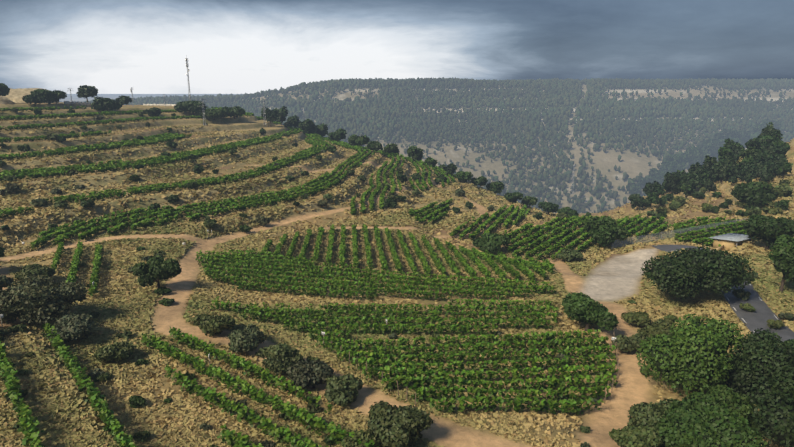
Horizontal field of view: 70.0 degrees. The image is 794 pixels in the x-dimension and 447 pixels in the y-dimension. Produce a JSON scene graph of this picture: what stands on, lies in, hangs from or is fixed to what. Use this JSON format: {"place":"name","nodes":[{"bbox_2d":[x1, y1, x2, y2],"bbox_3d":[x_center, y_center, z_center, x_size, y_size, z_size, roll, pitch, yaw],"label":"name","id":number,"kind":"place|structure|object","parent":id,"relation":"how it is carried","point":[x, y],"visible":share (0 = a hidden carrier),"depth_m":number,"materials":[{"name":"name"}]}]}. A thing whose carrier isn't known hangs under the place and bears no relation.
{"place":"outdoors","nodes":[
{"label":"outdoors","id":0,"kind":"place"},
{"bbox_2d":[0,84,793,446],"bbox_3d":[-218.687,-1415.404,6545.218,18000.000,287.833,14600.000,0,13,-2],"label":"terrain","id":1,"kind":"structure","parent":0,"point":[610,280],"depth_m":160.26,"materials":[{"name":"brown soil"}]},
{"bbox_2d":[0,96,14,103],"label":"dirt mound","id":2,"kind":"object","parent":1,"relation":"on","point":[4,100],"visible":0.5,"depth_m":273.61,"materials":[{"name":"beige soil"}]},
{"bbox_2d":[2,88,58,102],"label":"sandy mound","id":3,"kind":"object","parent":1,"relation":"on","point":[15,95],"visible":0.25,"depth_m":302.32,"materials":[{"name":"beige sand"}]},
{"bbox_2d":[64,101,90,105],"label":"hilltop wall","id":4,"kind":"structure","parent":1,"relation":"on","point":[80,103],"depth_m":311.00,"materials":[{"name":"grey stone"}]},
{"bbox_2d":[143,104,175,105],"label":"hilltop wall","id":5,"kind":"structure","parent":1,"relation":"on","point":[159,104],"depth_m":355.15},
{"bbox_2d":[185,56,190,98],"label":"telecom mast","id":6,"kind":"object","parent":1,"relation":"on","point":[187,64],"visible":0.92,"depth_m":364.96,"materials":[{"name":"metal"}]},
{"bbox_2d":[198,98,207,124],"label":"utility pole","id":7,"kind":"object","parent":1,"relation":"on","point":[204,111],"visible":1,"depth_m":302.51,"materials":[{"name":"metal"}]},
{"bbox_2d":[262,99,267,123],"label":"utility pole","id":8,"kind":"object","parent":1,"relation":"on","point":[263,105],"visible":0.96,"depth_m":336.21,"materials":[{"name":"metal"}]},
{"bbox_2d":[0,229,615,364],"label":"row markers","id":9,"kind":"object","parent":1,"relation":"on","point":[323,333],"visible":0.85,"depth_m":71.82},
{"bbox_2d":[0,106,746,446],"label":"vineyard rows","id":10,"kind":"object","parent":1,"relation":"on","point":[212,264],"visible":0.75,"depth_m":90.08,"materials":[{"name":"green plant"}]},
{"bbox_2d":[0,83,793,446],"bbox_3d":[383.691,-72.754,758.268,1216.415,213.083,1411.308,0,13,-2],"label":"trees","id":11,"kind":"object","parent":1,"relation":"on","point":[666,413],"depth_m":72.47,"materials":[{"name":"green plant"}]},
{"bbox_2d":[0,89,793,446],"bbox_3d":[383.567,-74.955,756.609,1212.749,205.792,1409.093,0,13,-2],"label":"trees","id":12,"kind":"object","parent":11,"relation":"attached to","point":[658,365],"visible":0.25,"depth_m":68.34,"materials":[{"name":"green plant"}]},
{"bbox_2d":[0,110,793,446],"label":"dry grass tufts","id":13,"kind":"object","parent":1,"relation":"on","point":[66,414],"visible":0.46,"depth_m":87.67,"materials":[{"name":"beige plant"}]},
{"bbox_2d":[59,77,793,213],"bbox_3d":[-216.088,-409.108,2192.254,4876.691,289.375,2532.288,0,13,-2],"label":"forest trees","id":14,"kind":"object","parent":1,"relation":"on","point":[356,115],"visible":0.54,"depth_m":1478.13,"materials":[{"name":"green plant"}]},
{"bbox_2d":[331,340,619,406],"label":"vineyard trellis posts","id":15,"kind":"object","parent":1,"relation":"on","point":[617,364],"visible":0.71,"depth_m":61.78,"materials":[{"name":"brown wood"}]},
{"bbox_2d":[571,164,574,191],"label":"power pylon","id":16,"kind":"object","parent":1,"relation":"on","point":[573,179],"visible":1,"depth_m":1125.58,"materials":[{"name":"metal"}]},
{"bbox_2d":[611,219,744,248],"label":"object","id":17,"kind":"object","parent":1,"relation":"on","point":[668,233],"visible":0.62,"depth_m":142.57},
{"bbox_2d":[612,218,748,248],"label":"fence netting","id":18,"kind":"object","parent":17,"relation":"attached to","point":[635,238],"visible":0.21,"depth_m":141.05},
{"bbox_2d":[709,233,753,250],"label":"roadside shed","id":19,"kind":"object","parent":1,"relation":"on","point":[727,241],"visible":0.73,"depth_m":130.28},
{"bbox_2d":[0,0,793,93],"label":"sky","id":20,"kind":"structure","parent":0,"point":[111,46],"materials":[{"name":"grey"}]},
{"bbox_2d":[652,245,793,341],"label":"road asphalt","id":21,"kind":"structure","parent":0,"point":[761,315],"depth_m":84.96,"materials":[{"name":"grey asphalt"}]}
]}

